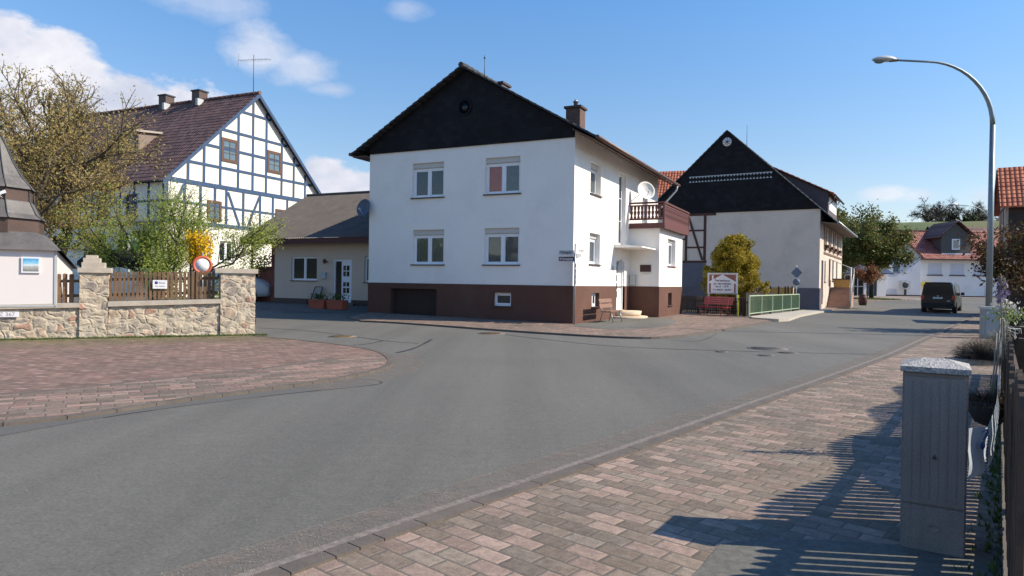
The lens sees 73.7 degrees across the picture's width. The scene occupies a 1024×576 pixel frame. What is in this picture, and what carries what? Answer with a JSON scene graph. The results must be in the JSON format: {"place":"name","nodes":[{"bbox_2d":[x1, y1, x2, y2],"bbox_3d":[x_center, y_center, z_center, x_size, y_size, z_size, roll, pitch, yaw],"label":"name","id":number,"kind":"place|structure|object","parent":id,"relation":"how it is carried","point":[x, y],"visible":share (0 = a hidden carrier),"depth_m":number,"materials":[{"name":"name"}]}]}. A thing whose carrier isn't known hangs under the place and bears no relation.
{"place":"outdoors","nodes":[
{"label":"outdoors","id":0,"kind":"place"},
{"bbox_2d":[0,124,76,306],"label":"house","id":1,"kind":"structure","parent":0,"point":[34,260],"depth_m":16.21,"materials":[{"name":"paint"}]},
{"bbox_2d":[0,335,387,423],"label":"forecourt","id":2,"kind":"structure","parent":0,"point":[33,365],"depth_m":12.92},
{"bbox_2d":[0,255,257,338],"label":"stone wall","id":3,"kind":"structure","parent":2,"relation":"on","point":[94,311],"depth_m":17.09,"materials":[{"name":"stone"}]},
{"bbox_2d":[0,312,18,316],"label":"number plate","id":4,"kind":"object","parent":3,"relation":"attached to","point":[9,314],"visible":1,"depth_m":15.96,"materials":[{"name":"grey"}]},
{"bbox_2d":[57,273,78,302],"bbox_3d":[-10.880,0.000,16.655,0.647,0.712,0.075,1,1,-26],"label":"wooden fence","id":5,"kind":"object","parent":3,"relation":"on","point":[71,295],"visible":0.61,"depth_m":16.62,"materials":[{"name":"wood"}]},
{"bbox_2d":[109,271,217,300],"bbox_3d":[-8.949,-0.067,17.608,2.501,0.788,0.074,1,1,-26],"label":"wooden fence","id":6,"kind":"object","parent":3,"relation":"on","point":[199,278],"visible":0.98,"depth_m":17.57,"materials":[{"name":"wood"}]},
{"bbox_2d":[153,280,166,288],"bbox_3d":[-9.019,-0.093,17.492,0.330,0.220,0.012,1,1,-26],"label":"paper notice","id":7,"kind":"object","parent":6,"relation":"attached to","point":[159,284],"visible":1,"depth_m":17.49,"materials":[{"name":"grey"}]},
{"bbox_2d":[0,333,267,340],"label":"grass","id":8,"kind":"structure","parent":2,"relation":"on","point":[140,336],"depth_m":17.05,"materials":[{"name":"plant"}]},
{"bbox_2d":[74,296,367,312],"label":"yard","id":9,"kind":"structure","parent":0,"point":[291,307],"depth_m":30.94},
{"bbox_2d":[17,56,322,296],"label":"timbered farmhouse","id":10,"kind":"object","parent":9,"relation":"on","point":[238,151],"visible":0.45,"depth_m":46.48,"materials":[{"name":"beige paint"}]},
{"bbox_2d":[126,194,137,216],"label":"window","id":11,"kind":"structure","parent":10,"relation":"in","point":[128,207],"depth_m":42.82,"materials":[{"name":"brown wood"}]},
{"bbox_2d":[207,200,221,221],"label":"window","id":12,"kind":"structure","parent":10,"relation":"in","point":[219,203],"depth_m":44.71,"materials":[{"name":"brown wood"}]},
{"bbox_2d":[220,241,232,262],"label":"window","id":13,"kind":"structure","parent":10,"relation":"in","point":[222,245],"depth_m":45.76,"materials":[{"name":"white glass"}]},
{"bbox_2d":[221,137,237,163],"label":"window","id":14,"kind":"structure","parent":10,"relation":"in","point":[226,156],"depth_m":45.77,"materials":[{"name":"brown wood"}]},
{"bbox_2d":[267,150,281,174],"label":"window","id":15,"kind":"structure","parent":10,"relation":"in","point":[272,166],"depth_m":49.54,"materials":[{"name":"brown wood"}]},
{"bbox_2d":[207,270,270,299],"bbox_3d":[-14.812,-0.101,36.934,4.360,1.705,2.320,1,0,10],"label":"white car","id":16,"kind":"object","parent":9,"relation":"on","point":[263,287],"visible":0.23,"depth_m":35.84,"materials":[{"name":"paint"}]},
{"bbox_2d":[234,238,277,301],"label":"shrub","id":17,"kind":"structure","parent":9,"relation":"on","point":[267,273],"depth_m":36.10,"materials":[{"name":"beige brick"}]},
{"bbox_2d":[307,286,322,304],"bbox_3d":[-9.451,0.373,32.928,0.760,0.896,0.420,1,1,20],"label":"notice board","id":18,"kind":"object","parent":9,"relation":"on","point":[317,289],"visible":0.43,"depth_m":33.02,"materials":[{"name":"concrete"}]},
{"bbox_2d":[308,292,328,308],"bbox_3d":[-8.781,0.531,30.934,1.193,0.814,0.578,1,1,26],"label":"planter box","id":19,"kind":"object","parent":9,"relation":"on","point":[317,302],"visible":0.99,"depth_m":30.74,"materials":[{"name":"ceramic"}]},
{"bbox_2d":[241,191,432,305],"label":"outbuilding","id":20,"kind":"structure","parent":9,"relation":"on","point":[307,260],"depth_m":33.69,"materials":[{"name":"beige paint"}]},
{"bbox_2d":[290,256,316,280],"bbox_3d":[-10.271,-0.949,33.810,1.760,1.220,0.194,1,1,26],"label":"window","id":21,"kind":"structure","parent":20,"relation":"in","point":[304,268],"depth_m":33.85,"materials":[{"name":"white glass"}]},
{"bbox_2d":[334,260,351,301],"bbox_3d":[-8.092,-0.338,32.757,1.080,2.040,0.072,1,1,26],"label":"door","id":22,"kind":"structure","parent":20,"relation":"in","point":[342,270],"depth_m":32.74,"materials":[{"name":"white plastic"}]},
{"bbox_2d":[363,257,372,282],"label":"window","id":23,"kind":"structure","parent":20,"relation":"in","point":[367,258],"depth_m":32.18,"materials":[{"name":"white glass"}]},
{"bbox_2d":[326,292,348,309],"bbox_3d":[-7.729,0.569,30.392,1.334,0.778,0.596,1,1,26],"label":"planter box","id":24,"kind":"object","parent":9,"relation":"on","point":[337,304],"visible":1,"depth_m":30.26,"materials":[{"name":"ceramic"}]},
{"bbox_2d":[0,296,996,575],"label":"road","id":25,"kind":"structure","parent":0,"point":[170,492],"depth_m":6.80,"materials":[{"name":"asphalt"}]},
{"bbox_2d":[0,54,172,275],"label":"cherry tree","id":26,"kind":"object","parent":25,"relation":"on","point":[42,168],"visible":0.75,"depth_m":25.60,"materials":[{"name":"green plant"}]},
{"bbox_2d":[77,249,155,299],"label":"shrub","id":27,"kind":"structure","parent":25,"relation":"on","point":[80,261],"depth_m":24.04,"materials":[{"name":"green plant"}]},
{"bbox_2d":[117,234,137,300],"bbox_3d":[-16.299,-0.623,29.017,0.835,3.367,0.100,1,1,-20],"label":"shrub","id":28,"kind":"object","parent":25,"relation":"on","point":[128,245],"visible":0.09,"depth_m":28.99,"materials":[{"name":"green plant"}]},
{"bbox_2d":[0,358,331,394],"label":"band edge","id":29,"kind":"object","parent":25,"relation":"on","point":[161,378],"visible":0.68,"depth_m":10.07,"materials":[{"name":"stone"}]},
{"bbox_2d":[45,172,293,299],"bbox_3d":[-11.615,-1.378,23.554,8.150,5.160,5.112,1,1,-22],"label":"young tree","id":30,"kind":"object","parent":25,"relation":"on","point":[171,254],"visible":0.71,"depth_m":23.40,"materials":[{"name":"green plant"}]},
{"bbox_2d":[0,379,371,436],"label":"road patch","id":31,"kind":"object","parent":25,"relation":"on","point":[14,429],"visible":1,"depth_m":8.38,"materials":[{"name":"asphalt"}]},
{"bbox_2d":[0,378,382,435],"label":"road seam","id":32,"kind":"object","parent":25,"relation":"on","point":[180,406],"visible":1,"depth_m":8.16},
{"bbox_2d":[0,355,385,420],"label":"pavement band","id":33,"kind":"object","parent":25,"relation":"on","point":[16,406],"visible":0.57,"depth_m":9.24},
{"bbox_2d":[0,335,393,426],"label":"kerb","id":34,"kind":"structure","parent":25,"relation":"on","point":[389,363],"depth_m":8.72,"materials":[{"name":"concrete"}]},
{"bbox_2d":[185,229,214,298],"bbox_3d":[-10.226,-0.358,22.402,0.992,3.134,0.886,1,0,0],"label":"forsythia bush","id":35,"kind":"object","parent":25,"relation":"on","point":[197,246],"visible":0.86,"depth_m":22.22,"materials":[{"name":"yellow plant"}]},
{"bbox_2d":[192,253,211,273],"bbox_3d":[-9.362,0.086,20.623,0.556,2.300,0.074,1,1,-26],"label":"road sign","id":36,"kind":"object","parent":25,"relation":"on","point":[202,263],"visible":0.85,"depth_m":20.59,"materials":[{"name":"metal"}]},
{"bbox_2d":[328,335,356,337],"bbox_3d":[-4.620,1.316,18.612,0.782,0.013,0.782,1,0,0],"label":"manhole cover","id":37,"kind":"object","parent":25,"relation":"on","point":[341,336],"visible":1,"depth_m":18.48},
{"bbox_2d":[26,313,978,575],"bbox_3d":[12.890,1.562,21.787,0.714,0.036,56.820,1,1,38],"label":"gutter grit","id":38,"kind":"object","parent":25,"relation":"on","point":[370,512],"visible":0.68,"depth_m":4.90,"materials":[{"name":"gravel"}]},
{"bbox_2d":[360,320,770,338],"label":"kerb","id":39,"kind":"structure","parent":25,"relation":"on","point":[630,337],"depth_m":21.36,"materials":[{"name":"concrete"}]},
{"bbox_2d":[234,314,979,575],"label":"gutter","id":40,"kind":"object","parent":25,"relation":"on","point":[278,563],"visible":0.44,"depth_m":5.03,"materials":[{"name":"concrete"}]},
{"bbox_2d":[253,315,979,575],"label":"kerb","id":41,"kind":"structure","parent":25,"relation":"on","point":[318,558],"depth_m":4.85,"materials":[{"name":"concrete"}]},
{"bbox_2d":[512,335,884,354],"bbox_3d":[4.117,1.463,17.128,10.354,0.001,1.835,1,1,25],"label":"road seam","id":42,"kind":"object","parent":25,"relation":"on","point":[662,348],"visible":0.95,"depth_m":16.48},
{"bbox_2d":[747,347,787,350],"bbox_3d":[6.328,1.495,16.912,0.966,0.013,0.966,1,0,0],"label":"manhole cover","id":43,"kind":"object","parent":25,"relation":"on","point":[770,348],"visible":1,"depth_m":16.82,"materials":[{"name":"metal"}]},
{"bbox_2d":[748,294,799,317],"bbox_3d":[14.313,0.902,36.832,0.060,1.105,11.528,1,1,34],"label":"green railing","id":44,"kind":"object","parent":25,"relation":"on","point":[786,300],"visible":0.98,"depth_m":36.10,"materials":[{"name":"metal"}]},
{"bbox_2d":[770,286,793,310],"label":"picket fence","id":45,"kind":"object","parent":25,"relation":"on","point":[780,290],"visible":0.45,"depth_m":40.79,"materials":[{"name":"brown wood"}]},
{"bbox_2d":[750,310,819,321],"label":"footpath slab","id":46,"kind":"structure","parent":25,"relation":"on","point":[784,316],"depth_m":33.26,"materials":[{"name":"concrete"}]},
{"bbox_2d":[791,265,801,310],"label":"road sign","id":47,"kind":"object","parent":25,"relation":"on","point":[796,272],"visible":0.93,"depth_m":41.86,"materials":[{"name":"grey metal"}]},
{"bbox_2d":[827,259,853,308],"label":"outdoor steps","id":48,"kind":"structure","parent":25,"relation":"on","point":[840,297],"depth_m":47.53,"materials":[{"name":"red stone"}]},
{"bbox_2d":[832,279,849,286],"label":"yellow bin","id":49,"kind":"object","parent":48,"relation":"on","point":[841,282],"visible":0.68,"depth_m":48.48,"materials":[{"name":"plastic"}]},
{"bbox_2d":[858,294,866,304],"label":"rain barrel","id":50,"kind":"object","parent":25,"relation":"on","point":[862,299],"visible":1,"depth_m":46.42,"materials":[{"name":"brown wood"}]},
{"bbox_2d":[841,265,893,295],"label":"bank building","id":51,"kind":"structure","parent":25,"relation":"on","point":[879,288],"depth_m":84.00,"materials":[{"name":"white paint"}]},
{"bbox_2d":[841,275,863,295],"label":"window front","id":52,"kind":"structure","parent":51,"relation":"in","point":[858,286],"depth_m":84.13,"materials":[{"name":"white glass"}]},
{"bbox_2d":[866,279,876,295],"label":"door","id":53,"kind":"structure","parent":51,"relation":"in","point":[875,282],"depth_m":84.11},
{"bbox_2d":[886,236,923,295],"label":"side wing","id":54,"kind":"structure","parent":25,"relation":"on","point":[895,279],"depth_m":86.49,"materials":[{"name":"paint"}]},
{"bbox_2d":[900,281,910,295],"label":"air conditioner","id":55,"kind":"object","parent":25,"relation":"on","point":[905,285],"visible":0.96,"depth_m":85.89,"materials":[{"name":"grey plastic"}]},
{"bbox_2d":[921,282,964,312],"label":"minivan","id":56,"kind":"object","parent":25,"relation":"on","point":[940,295],"visible":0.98,"depth_m":43.64,"materials":[{"name":"black paint"}]},
{"bbox_2d":[895,220,998,297],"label":"house","id":57,"kind":"structure","parent":25,"relation":"on","point":[937,245],"depth_m":88.04,"materials":[{"name":"white paint"}]},
{"bbox_2d":[977,286,984,295],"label":"door","id":58,"kind":"structure","parent":57,"relation":"in","point":[980,289],"depth_m":88.10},
{"bbox_2d":[0,0,1023,237],"label":"sky","id":59,"kind":"structure","parent":0,"point":[798,82],"materials":[{"name":"blue"}]},
{"bbox_2d":[348,312,768,336],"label":"house pavement","id":60,"kind":"structure","parent":0,"point":[689,322],"depth_m":25.05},
{"bbox_2d":[348,55,689,323],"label":"apartment house","id":61,"kind":"structure","parent":60,"relation":"on","point":[490,198],"depth_m":27.45,"materials":[{"name":"white paint"}]},
{"bbox_2d":[393,288,436,315],"bbox_3d":[-4.003,0.690,28.511,2.300,1.320,0.055,1,1,26],"label":"garage door","id":62,"kind":"structure","parent":61,"relation":"in","point":[405,301],"depth_m":28.51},
{"bbox_2d":[410,162,444,198],"bbox_3d":[-3.416,-4.406,28.052,1.640,1.465,0.272,1,1,26],"label":"window","id":63,"kind":"structure","parent":61,"relation":"in","point":[428,177],"depth_m":28.11,"materials":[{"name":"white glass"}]},
{"bbox_2d":[410,230,444,265],"bbox_3d":[-3.413,-1.656,28.055,1.640,1.465,0.272,1,1,26],"label":"window","id":64,"kind":"structure","parent":61,"relation":"in","point":[428,244],"depth_m":28.11,"materials":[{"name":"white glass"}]},
{"bbox_2d":[457,99,471,115],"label":"round window","id":65,"kind":"structure","parent":61,"relation":"in","point":[464,106],"depth_m":27.14,"materials":[{"name":"black glass"}]},
{"bbox_2d":[482,228,519,265],"bbox_3d":[-0.381,-1.597,26.563,1.640,1.465,0.272,1,1,26],"label":"window","id":66,"kind":"structure","parent":61,"relation":"in","point":[502,244],"depth_m":26.61,"materials":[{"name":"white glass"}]},
{"bbox_2d":[491,293,511,307],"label":"window","id":67,"kind":"structure","parent":61,"relation":"in","point":[501,299],"depth_m":26.61,"materials":[{"name":"white glass"}]},
{"bbox_2d":[483,156,520,195],"bbox_3d":[-0.340,-4.347,26.539,1.640,1.465,0.272,1,1,26],"label":"window","id":68,"kind":"structure","parent":61,"relation":"in","point":[503,174],"depth_m":26.59,"materials":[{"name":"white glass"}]},
{"bbox_2d":[591,293,598,307],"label":"window","id":69,"kind":"structure","parent":61,"relation":"in","point":[593,294],"depth_m":27.78,"materials":[{"name":"white glass"}]},
{"bbox_2d":[589,233,601,265],"bbox_3d":[3.219,-1.550,27.365,0.342,1.285,1.370,1,1,26],"label":"window","id":70,"kind":"structure","parent":61,"relation":"in","point":[592,236],"depth_m":27.71,"materials":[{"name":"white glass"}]},
{"bbox_2d":[590,163,602,197],"bbox_3d":[3.261,-4.330,27.342,0.342,1.285,1.370,1,1,26],"label":"window","id":71,"kind":"structure","parent":61,"relation":"in","point":[594,168],"depth_m":27.68,"materials":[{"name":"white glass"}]},
{"bbox_2d":[616,262,622,309],"bbox_3d":[4.728,-0.091,30.497,0.125,2.150,1.160,1,1,26],"label":"door","id":72,"kind":"structure","parent":61,"relation":"in","point":[619,272],"depth_m":30.75,"materials":[{"name":"white glass"}]},
{"bbox_2d":[618,174,622,244],"bbox_3d":[4.851,-3.493,30.572,0.312,3.245,1.170,1,1,26],"label":"stair window","id":73,"kind":"structure","parent":61,"relation":"in","point":[620,176],"depth_m":30.99,"materials":[{"name":"white glass"}]},
{"bbox_2d":[667,239,676,267],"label":"window","id":74,"kind":"structure","parent":61,"relation":"in","point":[670,242],"depth_m":33.87,"materials":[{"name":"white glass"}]},
{"bbox_2d":[559,244,584,323],"bbox_3d":[2.172,-0.105,25.249,0.749,3.050,1.222,1,1,21],"label":"street sign post","id":75,"kind":"object","parent":60,"relation":"on","point":[580,250],"visible":1,"depth_m":24.86,"materials":[{"name":"metal"}]},
{"bbox_2d":[575,317,675,328],"bbox_3d":[4.906,1.369,26.826,3.110,0.056,9.020,1,1,25],"label":"apron","id":76,"kind":"object","parent":60,"relation":"on","point":[648,322],"depth_m":25.56,"materials":[{"name":"concrete"}]},
{"bbox_2d":[598,298,622,322],"bbox_3d":[3.861,0.878,26.682,0.621,0.909,1.550,1,1,26],"label":"park bench","id":77,"kind":"object","parent":76,"relation":"on","point":[600,301],"visible":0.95,"depth_m":26.62,"materials":[{"name":"brown wood"}]},
{"bbox_2d":[682,295,747,316],"bbox_3d":[9.713,0.879,35.787,0.180,0.970,6.195,1,1,-33],"label":"picket fence","id":78,"kind":"object","parent":60,"relation":"on","point":[686,300],"visible":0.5,"depth_m":34.94,"materials":[{"name":"wood"}]},
{"bbox_2d":[698,296,733,315],"bbox_3d":[9.996,0.903,33.682,0.641,0.937,1.900,1,1,-28],"label":"park bench","id":79,"kind":"object","parent":60,"relation":"on","point":[727,301],"visible":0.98,"depth_m":33.62,"materials":[{"name":"red paint"}]},
{"bbox_2d":[707,273,737,313],"bbox_3d":[10.762,0.292,34.934,1.500,2.130,0.130,1,1,26],"label":"holiday home sign","id":80,"kind":"object","parent":60,"relation":"on","point":[721,283],"visible":1,"depth_m":34.88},
{"bbox_2d":[700,233,770,312],"bbox_3d":[11.929,-0.735,37.023,3.528,4.505,3.829,1,0,0],"label":"golden conifer","id":81,"kind":"object","parent":60,"relation":"on","point":[732,253],"visible":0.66,"depth_m":36.27,"materials":[{"name":"yellow plant"}]},
{"bbox_2d":[743,292,772,316],"bbox_3d":[12.822,0.808,35.475,0.180,1.210,5.551,1,1,33],"label":"picket fence","id":82,"kind":"object","parent":60,"relation":"on","point":[746,296],"visible":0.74,"depth_m":34.12,"materials":[{"name":"metal"}]},
{"bbox_2d":[291,316,1023,575],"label":"pavement","id":83,"kind":"structure","parent":0,"point":[822,461],"depth_m":4.79,"materials":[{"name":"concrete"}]},
{"bbox_2d":[693,537,1001,575],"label":"pavement patch","id":84,"kind":"object","parent":83,"relation":"on","point":[775,556],"visible":0.8,"depth_m":3.78,"materials":[{"name":"concrete"}]},
{"bbox_2d":[900,357,971,557],"bbox_3d":[2.512,0.986,4.067,0.346,1.145,0.400,1,1,32],"label":"concrete cabinet","id":85,"kind":"object","parent":84,"relation":"on","point":[934,454],"visible":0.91,"depth_m":3.91,"materials":[{"name":"concrete"}]},
{"bbox_2d":[872,55,994,305],"bbox_3d":[13.665,-2.954,22.224,4.099,9.143,0.352,1,0,0],"label":"street lamp","id":86,"kind":"object","parent":83,"relation":"on","point":[990,219],"visible":0.95,"depth_m":22.16,"materials":[{"name":"metal"}]},
{"bbox_2d":[945,333,999,365],"bbox_3d":[9.654,1.243,13.811,1.668,0.686,1.408,1,0,12],"label":"shrub trough","id":87,"kind":"object","parent":83,"relation":"on","point":[978,353],"visible":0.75,"depth_m":13.72,"materials":[{"name":"concrete"}]},
{"bbox_2d":[951,379,1002,575],"bbox_3d":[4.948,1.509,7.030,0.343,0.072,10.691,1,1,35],"label":"hedge","id":88,"kind":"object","parent":83,"relation":"on","point":[992,567],"depth_m":4.63,"materials":[{"name":"plant"}]},
{"bbox_2d":[957,220,1023,300],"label":"budding hedge tree","id":89,"kind":"object","parent":83,"relation":"on","point":[1012,273],"visible":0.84,"depth_m":24.04,"materials":[{"name":"brown plant"}]},
{"bbox_2d":[978,306,1007,338],"bbox_3d":[14.879,1.070,21.103,0.680,0.990,0.410,1,0,14],"label":"utility cabinet","id":90,"kind":"object","parent":83,"relation":"on","point":[986,326],"visible":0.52,"depth_m":20.98,"materials":[{"name":"grey plastic"}]},
{"bbox_2d":[982,323,1023,346],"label":"shrub","id":91,"kind":"object","parent":83,"relation":"on","point":[994,335],"visible":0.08,"depth_m":16.13,"materials":[{"name":"green plant"}]},
{"bbox_2d":[994,166,1023,306],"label":"house","id":92,"kind":"structure","parent":83,"relation":"on","point":[1009,196],"depth_m":39.87,"materials":[{"name":"tile"}]},
{"bbox_2d":[1000,311,1023,575],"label":"garden fence","id":93,"kind":"object","parent":83,"relation":"on","point":[1012,464],"visible":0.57,"depth_m":3.02,"materials":[{"name":"wood"}]},
{"bbox_2d":[967,341,1001,480],"bbox_3d":[4.141,0.932,5.838,0.131,0.922,2.538,1,1,40],"label":"banner","id":94,"kind":"object","parent":93,"relation":"attached to","point":[981,446],"visible":0.99,"depth_m":4.97,"materials":[{"name":"fabric"}]},
{"bbox_2d":[968,385,1004,425],"bbox_3d":[4.175,1.019,5.960,0.569,0.368,0.543,1,1,-16],"label":"hanging pot","id":95,"kind":"object","parent":93,"relation":"hanging from","point":[981,408],"visible":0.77,"depth_m":5.89,"materials":[{"name":"plastic"}]},
{"bbox_2d":[982,270,1023,398],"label":"flowering plant","id":96,"kind":"object","parent":93,"relation":"attached to","point":[1003,323],"visible":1,"depth_m":6.00,"materials":[{"name":"green plant"}]},
{"bbox_2d":[658,130,857,309],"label":"gabled barn","id":97,"kind":"structure","parent":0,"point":[786,222],"depth_m":46.19,"materials":[{"name":"paint"}]},
{"bbox_2d":[823,298,885,309],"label":"pavement","id":98,"kind":"structure","parent":0,"point":[833,308],"depth_m":58.55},
{"bbox_2d":[853,297,912,300],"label":"grass","id":99,"kind":"structure","parent":98,"relation":"on","point":[874,298],"depth_m":64.59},
{"bbox_2d":[853,296,985,300],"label":"front yard","id":100,"kind":"structure","parent":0,"point":[901,297],"depth_m":76.44,"materials":[{"name":"concrete"}]},
{"bbox_2d":[837,199,885,278],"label":"street tree","id":101,"kind":"object","parent":100,"relation":"on","point":[842,216],"visible":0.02,"depth_m":73.31,"materials":[{"name":"green plant"}]},
{"bbox_2d":[876,221,998,234],"bbox_3d":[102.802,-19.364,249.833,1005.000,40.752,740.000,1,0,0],"label":"terrain","id":102,"kind":"structure","parent":0,"point":[918,225],"depth_m":183.50,"materials":[{"name":"plant"}]},
{"bbox_2d":[658,171,723,212],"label":"farm building","id":103,"kind":"structure","parent":102,"relation":"on","point":[663,186],"depth_m":57.94,"materials":[{"name":"tile"}]},
{"bbox_2d":[908,196,950,221],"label":"orchard tree","id":104,"kind":"object","parent":102,"relation":"on","point":[926,216],"visible":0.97,"depth_m":213.76,"materials":[{"name":"green plant"}]},
{"bbox_2d":[930,197,964,221],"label":"orchard tree","id":105,"kind":"object","parent":102,"relation":"on","point":[952,216],"visible":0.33,"depth_m":219.14,"materials":[{"name":"green plant"}]},
{"bbox_2d":[925,226,998,230],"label":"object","id":106,"kind":"structure","parent":102,"relation":"on","point":[978,228],"depth_m":116.02,"materials":[{"name":"paint"}]},
{"bbox_2d":[944,201,987,221],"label":"orchard tree","id":107,"kind":"object","parent":102,"relation":"on","point":[982,216],"visible":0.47,"depth_m":214.91,"materials":[{"name":"green plant"}]},
{"bbox_2d":[949,203,987,215],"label":"street lamp","id":108,"kind":"object","parent":102,"relation":"on","point":[953,204],"visible":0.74,"depth_m":52.77,"materials":[{"name":"metal"}]},
{"bbox_2d":[962,214,979,221],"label":"hilltop scrub","id":109,"kind":"object","parent":102,"relation":"on","point":[972,217],"visible":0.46,"depth_m":197.47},
{"bbox_2d":[966,199,987,220],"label":"orchard tree","id":110,"kind":"object","parent":102,"relation":"on","point":[980,207],"visible":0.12,"depth_m":218.24,"materials":[{"name":"green plant"}]},
{"bbox_2d":[1005,258,1023,323],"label":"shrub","id":111,"kind":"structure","parent":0,"point":[1011,298],"depth_m":30.14,"materials":[{"name":"green plant"}]},
{"label":"lawn","id":112,"kind":"structure","parent":0,"visible":0},
{"bbox_2d":[849,261,884,298],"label":"maple","id":113,"kind":"object","parent":112,"relation":"on","point":[869,275],"visible":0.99,"depth_m":63.51,"materials":[{"name":"brown plant"}]},
{"bbox_2d":[839,211,921,297],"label":"street tree","id":114,"kind":"object","parent":112,"relation":"on","point":[870,244],"visible":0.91,"depth_m":65.22,"materials":[{"name":"green plant"}]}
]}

